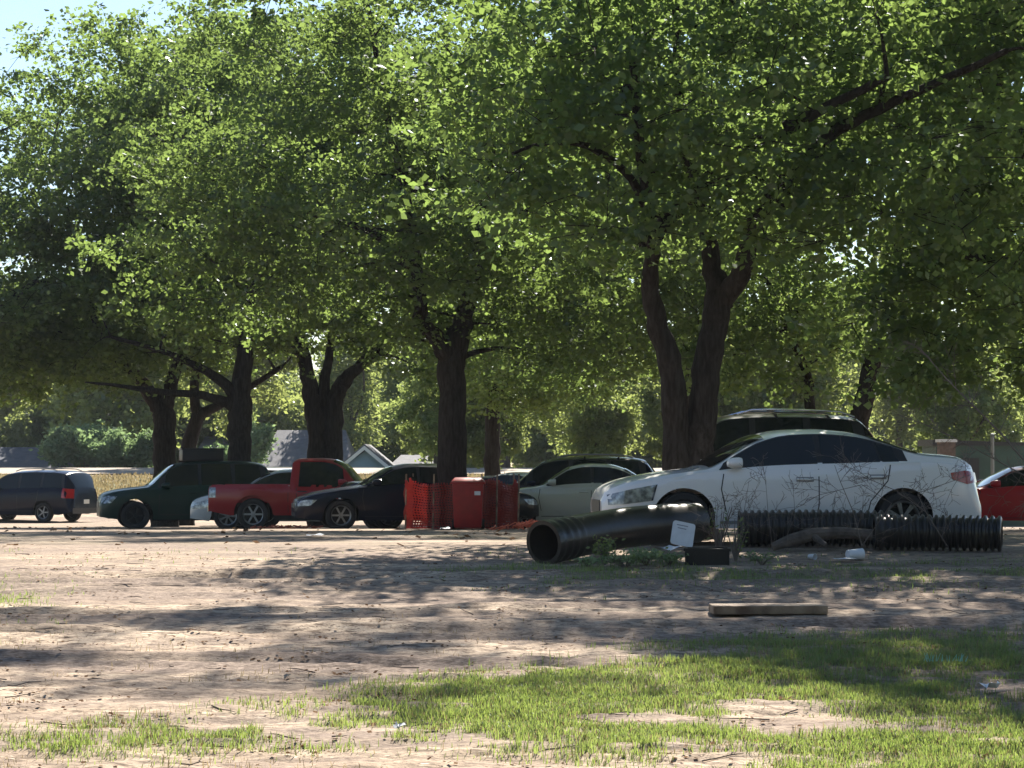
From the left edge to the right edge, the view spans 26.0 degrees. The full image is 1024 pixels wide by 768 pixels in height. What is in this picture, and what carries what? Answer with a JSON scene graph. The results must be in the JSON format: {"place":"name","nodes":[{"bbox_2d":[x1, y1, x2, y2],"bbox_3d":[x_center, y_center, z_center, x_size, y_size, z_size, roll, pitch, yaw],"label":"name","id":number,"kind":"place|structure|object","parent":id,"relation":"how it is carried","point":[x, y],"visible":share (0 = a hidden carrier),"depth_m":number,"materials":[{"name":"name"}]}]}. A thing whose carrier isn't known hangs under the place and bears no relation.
{"place":"outdoors","nodes":[
{"label":"outdoors","id":0,"kind":"place"},
{"bbox_2d":[0,472,506,499],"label":"bank grass","id":1,"kind":"structure","parent":0,"point":[119,479],"depth_m":99.75,"materials":[{"name":"plant"}]},
{"bbox_2d":[0,468,661,473],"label":"road","id":2,"kind":"structure","parent":0,"point":[151,470],"depth_m":112.41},
{"bbox_2d":[0,474,1023,767],"bbox_3d":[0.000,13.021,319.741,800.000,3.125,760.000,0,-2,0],"label":"ground","id":3,"kind":"structure","parent":0,"point":[102,596],"depth_m":17.33,"materials":[{"name":"soil"}]},
{"bbox_2d":[0,400,48,446],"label":"woodland tree","id":4,"kind":"object","parent":3,"relation":"on","point":[19,430],"visible":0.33,"depth_m":143.16,"materials":[{"name":"green plant"}]},
{"bbox_2d":[0,304,63,422],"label":"woodland tree","id":5,"kind":"object","parent":3,"relation":"on","point":[5,411],"visible":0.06,"depth_m":153.66,"materials":[{"name":"green plant"}]},
{"bbox_2d":[0,447,75,467],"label":"house","id":6,"kind":"structure","parent":3,"relation":"on","point":[17,457],"depth_m":136.17,"materials":[{"name":"grey"}]},
{"bbox_2d":[0,468,97,522],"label":"station wagon","id":7,"kind":"object","parent":3,"relation":"on","point":[43,495],"visible":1,"depth_m":73.37,"materials":[{"name":"blue paint"}]},
{"bbox_2d":[28,423,89,467],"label":"shrub","id":8,"kind":"object","parent":3,"relation":"on","point":[58,444],"visible":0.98,"depth_m":120.30,"materials":[{"name":"green plant"}]},
{"bbox_2d":[16,385,106,467],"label":"woodland tree","id":9,"kind":"object","parent":3,"relation":"on","point":[49,418],"visible":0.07,"depth_m":143.50,"materials":[{"name":"green plant"}]},
{"bbox_2d":[0,106,142,407],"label":"oak tree","id":10,"kind":"object","parent":3,"relation":"on","point":[28,199],"visible":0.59,"depth_m":59.27,"materials":[{"name":"green plant"}]},
{"bbox_2d":[61,419,111,467],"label":"shrub","id":11,"kind":"object","parent":3,"relation":"on","point":[97,431],"visible":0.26,"depth_m":121.81,"materials":[{"name":"green plant"}]},
{"bbox_2d":[69,421,133,467],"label":"shrub","id":12,"kind":"object","parent":3,"relation":"on","point":[107,452],"visible":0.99,"depth_m":120.14,"materials":[{"name":"green plant"}]},
{"bbox_2d":[41,296,203,467],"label":"woodland tree","id":13,"kind":"object","parent":3,"relation":"on","point":[93,406],"visible":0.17,"depth_m":129.74,"materials":[{"name":"green plant"}]},
{"bbox_2d":[113,438,151,467],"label":"shrub","id":14,"kind":"object","parent":3,"relation":"on","point":[128,461],"visible":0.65,"depth_m":121.27,"materials":[{"name":"green plant"}]},
{"bbox_2d":[130,425,153,467],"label":"shrub","id":15,"kind":"object","parent":3,"relation":"on","point":[145,441],"visible":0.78,"depth_m":121.46,"materials":[{"name":"green plant"}]},
{"bbox_2d":[0,1,283,526],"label":"oak tree","id":16,"kind":"object","parent":3,"relation":"on","point":[164,422],"visible":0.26,"depth_m":61.11,"materials":[{"name":"green plant"}]},
{"bbox_2d":[106,374,219,467],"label":"woodland tree","id":17,"kind":"object","parent":3,"relation":"on","point":[183,430],"visible":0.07,"depth_m":143.06,"materials":[{"name":"green plant"}]},
{"bbox_2d":[97,461,268,528],"bbox_3d":[-8.261,2.817,56.536,4.524,1.740,2.147,0,-2,-14],"label":"suv","id":18,"kind":"object","parent":3,"relation":"on","point":[171,492],"visible":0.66,"depth_m":55.65,"materials":[{"name":"green paint"}]},
{"bbox_2d":[178,448,224,460],"bbox_3d":[-7.919,1.797,56.572,1.090,0.320,0.840,0,-2,-14],"label":"cargo box","id":19,"kind":"object","parent":18,"relation":"on","point":[201,454],"visible":1,"depth_m":56.19,"materials":[{"name":"black"}]},
{"bbox_2d":[62,11,340,525],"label":"oak tree","id":20,"kind":"object","parent":3,"relation":"on","point":[199,415],"visible":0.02,"depth_m":65.85,"materials":[{"name":"green plant"}]},
{"bbox_2d":[197,442,228,460],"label":"shrub","id":21,"kind":"object","parent":3,"relation":"on","point":[225,450],"visible":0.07,"depth_m":124.02,"materials":[{"name":"green plant"}]},
{"bbox_2d":[198,436,228,447],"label":"house","id":22,"kind":"structure","parent":3,"relation":"on","point":[207,441],"depth_m":143.38,"materials":[{"name":"grey brick"}]},
{"bbox_2d":[196,360,268,447],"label":"woodland tree","id":23,"kind":"object","parent":3,"relation":"on","point":[254,413],"visible":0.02,"depth_m":144.04,"materials":[{"name":"green plant"}]},
{"bbox_2d":[0,0,476,461],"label":"oak tree","id":24,"kind":"object","parent":3,"relation":"on","point":[151,99],"visible":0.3,"depth_m":58.85,"materials":[{"name":"green plant"}]},
{"bbox_2d":[170,323,309,440],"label":"woodland tree","id":25,"kind":"object","parent":3,"relation":"on","point":[272,399],"visible":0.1,"depth_m":123.27,"materials":[{"name":"green plant"}]},
{"bbox_2d":[206,370,306,462],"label":"woodland tree","id":26,"kind":"object","parent":3,"relation":"on","point":[284,421],"visible":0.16,"depth_m":147.50,"materials":[{"name":"green plant"}]},
{"bbox_2d":[250,417,279,463],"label":"shrub","id":27,"kind":"object","parent":3,"relation":"on","point":[262,439],"visible":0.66,"depth_m":121.57,"materials":[{"name":"green plant"}]},
{"bbox_2d":[190,469,358,528],"bbox_3d":[-5.476,2.786,53.736,4.524,1.455,2.046,0,-2,-2],"label":"sedan","id":28,"kind":"object","parent":3,"relation":"on","point":[199,508],"visible":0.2,"depth_m":52.93,"materials":[{"name":"white paint"}]},
{"bbox_2d":[250,525,322,528],"bbox_3d":[-4.982,3.159,49.056,1.564,0.110,1.061,0,-2,0],"label":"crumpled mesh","id":29,"kind":"object","parent":3,"relation":"on","point":[281,527],"visible":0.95,"depth_m":48.80,"materials":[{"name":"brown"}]},
{"bbox_2d":[271,368,301,421],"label":"woodland tree","id":30,"kind":"object","parent":3,"relation":"on","point":[298,385],"visible":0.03,"depth_m":173.92,"materials":[{"name":"green plant"}]},
{"bbox_2d":[208,458,380,528],"bbox_3d":[-4.492,2.519,50.944,4.712,1.635,1.982,0,-2,4],"label":"pickup truck","id":31,"kind":"object","parent":3,"relation":"on","point":[262,505],"visible":0.55,"depth_m":50.20,"materials":[{"name":"red paint"}]},
{"bbox_2d":[262,430,354,467],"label":"house","id":32,"kind":"structure","parent":3,"relation":"on","point":[291,448],"depth_m":136.27,"materials":[{"name":"grey"}]},
{"bbox_2d":[291,377,395,453],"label":"woodland tree","id":33,"kind":"object","parent":3,"relation":"on","point":[363,419],"visible":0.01,"depth_m":150.22,"materials":[{"name":"green plant"}]},
{"bbox_2d":[303,283,390,453],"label":"woodland tree","id":34,"kind":"object","parent":3,"relation":"on","point":[359,436],"visible":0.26,"depth_m":140.76,"materials":[{"name":"green plant"}]},
{"bbox_2d":[343,444,394,467],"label":"house","id":35,"kind":"structure","parent":3,"relation":"on","point":[367,456],"depth_m":128.32,"materials":[{"name":"blue"}]},
{"bbox_2d":[137,0,609,526],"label":"oak tree","id":36,"kind":"object","parent":3,"relation":"on","point":[323,410],"visible":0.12,"depth_m":61.76,"materials":[{"name":"green plant"}]},
{"bbox_2d":[354,386,418,461],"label":"woodland tree","id":37,"kind":"object","parent":3,"relation":"on","point":[394,448],"visible":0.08,"depth_m":149.09,"materials":[{"name":"green plant"}]},
{"bbox_2d":[291,463,509,528],"bbox_3d":[-2.355,2.368,46.746,4.524,1.387,2.045,0,-2,-10],"label":"sedan","id":38,"kind":"object","parent":3,"relation":"on","point":[378,496],"visible":0.53,"depth_m":45.81,"materials":[{"name":"paint"}]},
{"bbox_2d":[353,344,470,463],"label":"woodland tree","id":39,"kind":"object","parent":3,"relation":"on","point":[398,438],"visible":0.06,"depth_m":130.76,"materials":[{"name":"green plant"}]},
{"bbox_2d":[393,455,432,464],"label":"house","id":40,"kind":"structure","parent":3,"relation":"on","point":[402,459],"depth_m":138.88,"materials":[{"name":"grey"}]},
{"bbox_2d":[64,0,784,526],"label":"oak tree","id":41,"kind":"object","parent":3,"relation":"on","point":[270,192],"visible":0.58,"depth_m":43.64,"materials":[{"name":"green plant"}]},
{"bbox_2d":[379,345,480,463],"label":"woodland tree","id":42,"kind":"object","parent":3,"relation":"on","point":[425,418],"visible":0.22,"depth_m":92.92,"materials":[{"name":"green plant"}]},
{"bbox_2d":[337,464,538,528],"bbox_3d":[-1.624,2.455,48.544,4.324,1.430,2.043,0,-2,-12],"label":"sedan","id":43,"kind":"object","parent":3,"relation":"on","point":[529,506],"visible":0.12,"depth_m":48.11,"materials":[{"name":"black paint"}]},
{"bbox_2d":[403,473,519,528],"bbox_3d":[-1.003,2.423,45.084,2.318,1.200,2.108,0,-2,0],"label":"safety fence","id":44,"kind":"object","parent":3,"relation":"on","point":[510,495],"visible":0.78,"depth_m":44.15,"materials":[{"name":"red"}]},
{"bbox_2d":[450,477,484,528],"bbox_3d":[-0.868,2.360,43.879,0.680,1.030,0.768,0,-2,0],"label":"trash bin","id":45,"kind":"object","parent":3,"relation":"on","point":[467,492],"visible":1,"depth_m":43.55,"materials":[{"name":"red plastic"}]},
{"bbox_2d":[465,357,532,469],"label":"woodland tree","id":46,"kind":"object","parent":3,"relation":"on","point":[476,446],"visible":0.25,"depth_m":91.21,"materials":[{"name":"green plant"}]},
{"bbox_2d":[457,270,555,467],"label":"woodland tree","id":47,"kind":"object","parent":3,"relation":"on","point":[506,462],"depth_m":125.61,"materials":[{"name":"green plant"}]},
{"bbox_2d":[487,472,530,526],"bbox_3d":[0.000,2.934,55.932,4.224,1.430,2.043,-1,-2,30],"label":"sedan","id":48,"kind":"object","parent":3,"relation":"on","point":[506,478],"visible":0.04,"depth_m":55.25,"materials":[{"name":"silver metal"}]},
{"bbox_2d":[0,526,1021,545],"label":"leaf litter","id":49,"kind":"object","parent":3,"relation":"on","point":[223,531],"visible":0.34,"depth_m":35.45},
{"bbox_2d":[0,547,1023,606],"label":"verge grass","id":50,"kind":"structure","parent":3,"relation":"on","point":[596,569],"depth_m":22.80,"materials":[{"name":"plant"}]},
{"bbox_2d":[0,545,1023,767],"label":"leaf litter","id":51,"kind":"object","parent":3,"relation":"on","point":[370,731],"visible":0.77,"depth_m":16.10,"materials":[{"name":"plant"}]},
{"bbox_2d":[0,553,1023,764],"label":"fallen twigs","id":52,"kind":"object","parent":3,"relation":"on","point":[472,670],"visible":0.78,"depth_m":15.93,"materials":[{"name":"brown"}]},
{"bbox_2d":[489,519,536,529],"bbox_3d":[0.677,2.735,42.750,1.887,0.228,1.444,-2,-3,43],"label":"crumpled mesh","id":53,"kind":"object","parent":3,"relation":"on","point":[526,524],"visible":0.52,"depth_m":42.86,"materials":[{"name":"red"}]},
{"bbox_2d":[368,155,664,475],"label":"oak tree","id":54,"kind":"object","parent":3,"relation":"on","point":[496,399],"visible":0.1,"depth_m":69.77,"materials":[{"name":"green plant"}]},
{"bbox_2d":[511,412,565,467],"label":"woodland tree","id":55,"kind":"object","parent":3,"relation":"on","point":[536,453],"visible":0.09,"depth_m":151.17,"materials":[{"name":"green plant"}]},
{"bbox_2d":[514,464,636,528],"bbox_3d":[1.521,2.503,49.443,4.524,1.459,2.042,0,-2,3],"label":"hatchback","id":56,"kind":"object","parent":3,"relation":"on","point":[569,491],"visible":0.36,"depth_m":48.63,"materials":[{"name":"beige paint"}]},
{"bbox_2d":[506,454,654,520],"bbox_3d":[1.217,2.560,52.743,4.774,1.802,2.206,0,-2,5],"label":"sedan","id":57,"kind":"object","parent":3,"relation":"on","point":[542,472],"visible":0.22,"depth_m":52.00,"materials":[{"name":"paint"}]},
{"bbox_2d":[531,283,638,456],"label":"woodland tree","id":58,"kind":"object","parent":3,"relation":"on","point":[552,435],"visible":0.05,"depth_m":128.97,"materials":[{"name":"green plant"}]},
{"bbox_2d":[574,555,608,566],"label":"weed","id":59,"kind":"object","parent":3,"relation":"on","point":[592,560],"visible":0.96,"depth_m":23.89,"materials":[{"name":"green"}]},
{"bbox_2d":[553,385,643,456],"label":"woodland tree","id":60,"kind":"object","parent":3,"relation":"on","point":[607,430],"visible":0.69,"depth_m":94.94,"materials":[{"name":"green plant"}]},
{"bbox_2d":[586,534,625,564],"bbox_3d":[1.059,1.819,24.251,0.395,0.360,0.457,1,-2,-21],"label":"weed","id":61,"kind":"object","parent":3,"relation":"on","point":[603,551],"visible":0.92,"depth_m":24.22,"materials":[{"name":"green"}]},
{"bbox_2d":[526,503,709,563],"bbox_3d":[1.231,1.706,25.399,0.553,0.650,2.641,-2,-3,44],"label":"culvert pipe","id":62,"kind":"object","parent":3,"relation":"on","point":[559,539],"visible":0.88,"depth_m":25.06,"materials":[{"name":"black plastic"}]},
{"bbox_2d":[599,551,646,567],"bbox_3d":[1.226,1.892,23.890,0.461,0.212,0.464,-1,-2,34],"label":"weed","id":63,"kind":"object","parent":3,"relation":"on","point":[630,559],"visible":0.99,"depth_m":23.84,"materials":[{"name":"green"}]},
{"bbox_2d":[621,360,658,467],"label":"woodland tree","id":64,"kind":"object","parent":3,"relation":"on","point":[637,454],"visible":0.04,"depth_m":146.89,"materials":[{"name":"green plant"}]},
{"bbox_2d":[623,545,669,565],"bbox_3d":[1.434,1.859,24.036,0.475,0.263,0.640,-1,-2,17],"label":"weed","id":65,"kind":"object","parent":3,"relation":"on","point":[652,554],"visible":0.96,"depth_m":23.98,"materials":[{"name":"green"}]},
{"bbox_2d":[632,433,661,467],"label":"woodland tree","id":66,"kind":"object","parent":3,"relation":"on","point":[657,463],"visible":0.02,"depth_m":146.17,"materials":[{"name":"green plant"}]},
{"bbox_2d":[441,0,862,421],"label":"oak tree","id":67,"kind":"object","parent":3,"relation":"on","point":[588,380],"visible":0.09,"depth_m":57.02,"materials":[{"name":"green plant"}]},
{"bbox_2d":[650,545,683,550],"bbox_3d":[1.758,1.823,24.702,0.440,0.058,0.140,0,-2,0],"label":"torn sheet","id":68,"kind":"object","parent":3,"relation":"on","point":[670,547],"visible":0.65,"depth_m":24.69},
{"bbox_2d":[613,358,725,465],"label":"woodland tree","id":69,"kind":"object","parent":3,"relation":"on","point":[633,390],"visible":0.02,"depth_m":125.13,"materials":[{"name":"green plant"}]},
{"bbox_2d":[654,551,688,564],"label":"weed","id":70,"kind":"object","parent":3,"relation":"on","point":[667,557],"visible":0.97,"depth_m":23.96,"materials":[{"name":"green"}]},
{"bbox_2d":[670,520,694,546],"bbox_3d":[1.926,1.691,25.001,0.260,0.280,0.019,12,-21,-5],"label":"paper sign","id":71,"kind":"object","parent":3,"relation":"on","point":[682,533],"visible":0.91,"depth_m":24.99,"materials":[{"name":"grey"}]},
{"bbox_2d":[358,0,1023,538],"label":"oak tree","id":72,"kind":"object","parent":3,"relation":"on","point":[580,88],"visible":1,"depth_m":29.01,"materials":[{"name":"green plant"}]},
{"bbox_2d":[629,336,756,462],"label":"woodland tree","id":73,"kind":"object","parent":3,"relation":"on","point":[650,401],"visible":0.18,"depth_m":92.87,"materials":[{"name":"green plant"}]},
{"bbox_2d":[684,547,730,565],"bbox_3d":[2.136,1.891,24.249,0.510,0.200,0.388,0,-2,6],"label":"crate","id":74,"kind":"object","parent":3,"relation":"on","point":[709,555],"visible":0.88,"depth_m":24.07,"materials":[{"name":"black"}]},
{"bbox_2d":[706,500,732,546],"bbox_3d":[2.356,1.663,25.154,0.331,0.693,0.310,0,-2,0],"label":"weed","id":75,"kind":"object","parent":3,"relation":"on","point":[718,540],"visible":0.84,"depth_m":25.14,"materials":[{"name":"brown"}]},
{"bbox_2d":[724,517,749,560],"bbox_3d":[2.542,1.748,24.859,0.303,0.522,0.331,-1,-2,32],"label":"weed","id":76,"kind":"object","parent":3,"relation":"on","point":[737,540],"visible":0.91,"depth_m":24.84,"materials":[{"name":"brown"}]},
{"bbox_2d":[602,409,886,493],"bbox_3d":[3.664,1.405,35.573,4.474,1.992,2.231,0,-2,0],"label":"suv","id":77,"kind":"object","parent":3,"relation":"on","point":[732,427],"visible":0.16,"depth_m":34.87,"materials":[{"name":"black paint"}]},
{"bbox_2d":[690,452,817,546],"bbox_3d":[2.759,1.347,25.678,1.268,1.114,0.975,1,-2,-17],"label":"dead branch","id":78,"kind":"object","parent":3,"relation":"on","point":[717,516],"visible":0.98,"depth_m":25.76,"materials":[{"name":"brown"}]},
{"bbox_2d":[739,550,788,564],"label":"weed","id":79,"kind":"object","parent":3,"relation":"on","point":[753,558],"visible":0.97,"depth_m":24.22,"materials":[{"name":"green"}]},
{"bbox_2d":[709,603,827,614],"bbox_3d":[2.094,1.838,18.146,0.940,0.070,0.260,0,-1,-4],"label":"timber plank","id":80,"kind":"object","parent":3,"relation":"on","point":[760,608],"visible":1,"depth_m":18.03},
{"bbox_2d":[591,429,980,543],"bbox_3d":[3.447,1.304,28.372,4.804,1.455,2.154,0,-2,-5],"label":"sedan","id":81,"kind":"object","parent":3,"relation":"on","point":[719,472],"visible":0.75,"depth_m":27.56,"materials":[{"name":"white paint"}]},
{"bbox_2d":[725,286,858,416],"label":"woodland tree","id":82,"kind":"object","parent":3,"relation":"on","point":[794,397],"visible":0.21,"depth_m":92.90,"materials":[{"name":"green plant"}]},
{"bbox_2d":[575,0,1023,429],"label":"oak tree","id":83,"kind":"object","parent":3,"relation":"on","point":[756,331],"visible":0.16,"depth_m":46.76,"materials":[{"name":"green plant"}]},
{"bbox_2d":[737,509,883,546],"bbox_3d":[3.637,1.753,26.981,1.752,0.457,0.499,0,-2,0],"label":"corrugated pipe","id":84,"kind":"object","parent":3,"relation":"on","point":[780,527],"visible":0.67,"depth_m":26.83,"materials":[{"name":"black plastic"}]},
{"bbox_2d":[771,527,872,550],"bbox_3d":[3.667,1.829,26.189,1.230,0.282,0.311,0,-2,-6],"label":"log","id":85,"kind":"object","parent":3,"relation":"on","point":[820,535],"visible":0.97,"depth_m":26.20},
{"bbox_2d":[771,453,896,554],"bbox_3d":[3.793,1.510,25.955,1.352,1.416,0.854,0,-2,-12],"label":"dead branch","id":86,"kind":"object","parent":3,"relation":"on","point":[864,493],"visible":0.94,"depth_m":26.06,"materials":[{"name":"brown"}]},
{"bbox_2d":[824,277,880,438],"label":"woodland tree","id":87,"kind":"object","parent":3,"relation":"on","point":[845,403],"visible":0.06,"depth_m":150.71,"materials":[{"name":"green plant"}]},
{"bbox_2d":[845,548,864,559],"bbox_3d":[3.875,1.926,25.080,0.184,0.139,0.141,1,-2,-20],"label":"paper cup","id":88,"kind":"object","parent":3,"relation":"on","point":[859,554],"visible":0.99,"depth_m":25.04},
{"bbox_2d":[736,0,1023,422],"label":"oak tree","id":89,"kind":"object","parent":3,"relation":"on","point":[890,283],"visible":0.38,"depth_m":34.84,"materials":[{"name":"green plant"}]},
{"bbox_2d":[869,388,895,442],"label":"woodland tree","id":90,"kind":"object","parent":3,"relation":"on","point":[879,432],"visible":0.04,"depth_m":175.43,"materials":[{"name":"green plant"}]},
{"bbox_2d":[806,431,970,545],"bbox_3d":[4.411,1.235,25.997,1.933,1.361,0.780,0,-2,0],"label":"dead branch","id":91,"kind":"object","parent":3,"relation":"on","point":[922,505],"visible":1,"depth_m":25.96,"materials":[{"name":"brown"}]},
{"bbox_2d":[849,245,944,449],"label":"woodland tree","id":92,"kind":"object","parent":3,"relation":"on","point":[899,431],"visible":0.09,"depth_m":124.88,"materials":[{"name":"green plant"}]},
{"bbox_2d":[872,514,1002,551],"bbox_3d":[5.067,1.771,26.421,1.538,0.439,0.507,0,-2,9],"label":"corrugated pipe","id":93,"kind":"object","parent":3,"relation":"on","point":[978,533],"visible":0.99,"depth_m":26.29,"materials":[{"name":"black plastic"}]},
{"bbox_2d":[924,652,967,661],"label":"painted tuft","id":94,"kind":"object","parent":3,"relation":"on","point":[961,658],"visible":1,"depth_m":14.75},
{"bbox_2d":[935,439,956,456],"bbox_3d":[11.739,2.683,59.943,0.500,2.380,0.500,0,-2,0],"label":"gate post","id":95,"kind":"object","parent":3,"relation":"on","point":[940,451],"visible":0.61,"depth_m":59.77,"materials":[{"name":"brown brick"}]},
{"bbox_2d":[880,338,1023,517],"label":"dead branch","id":96,"kind":"object","parent":3,"relation":"on","point":[1000,433],"visible":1,"depth_m":25.11,"materials":[{"name":"brown"}]},
{"bbox_2d":[902,339,1023,452],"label":"woodland tree","id":97,"kind":"object","parent":3,"relation":"on","point":[978,424],"visible":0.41,"depth_m":91.69,"materials":[{"name":"green plant"}]},
{"bbox_2d":[913,343,1023,452],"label":"woodland tree","id":98,"kind":"object","parent":3,"relation":"on","point":[997,371],"visible":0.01,"depth_m":130.31,"materials":[{"name":"green plant"}]},
{"bbox_2d":[918,439,1023,525],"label":"shed","id":99,"kind":"structure","parent":3,"relation":"on","point":[979,463],"depth_m":64.86,"materials":[{"name":"metal"}]},
{"bbox_2d":[961,458,978,482],"bbox_3d":[13.199,3.161,64.809,0.900,2.000,0.040,0,-2,0],"label":"door","id":100,"kind":"structure","parent":99,"relation":"in","point":[973,462],"depth_m":64.82,"materials":[{"name":"black"}]},
{"bbox_2d":[949,369,1023,442],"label":"woodland tree","id":101,"kind":"object","parent":3,"relation":"on","point":[1017,434],"visible":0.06,"depth_m":95.72,"materials":[{"name":"green plant"}]},
{"bbox_2d":[990,433,993,474],"bbox_3d":[10.820,2.233,49.953,0.100,2.270,0.095,0,-2,0],"label":"fence post","id":102,"kind":"object","parent":3,"relation":"on","point":[992,451],"visible":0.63,"depth_m":49.94,"materials":[{"name":"grey"}]},
{"bbox_2d":[976,466,1023,520],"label":"coupe","id":103,"kind":"object","parent":3,"relation":"on","point":[999,483],"visible":0.24,"depth_m":41.16,"materials":[{"name":"red paint"}]},
{"bbox_2d":[1002,0,1023,42],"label":"oak tree","id":104,"kind":"object","parent":3,"relation":"on","point":[1009,6],"visible":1,"depth_m":25.68,"materials":[{"name":"green plant"}]},
{"bbox_2d":[0,617,1023,767],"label":"grass","id":105,"kind":"structure","parent":0,"point":[805,689],"depth_m":12.83,"materials":[{"name":"plant"}]},
{"bbox_2d":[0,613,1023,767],"bbox_3d":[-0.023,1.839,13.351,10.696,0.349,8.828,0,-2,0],"label":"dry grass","id":106,"kind":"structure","parent":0,"point":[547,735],"depth_m":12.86,"materials":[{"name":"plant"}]},
{"bbox_2d":[0,0,1023,467],"label":"sky","id":107,"kind":"structure","parent":0,"point":[11,11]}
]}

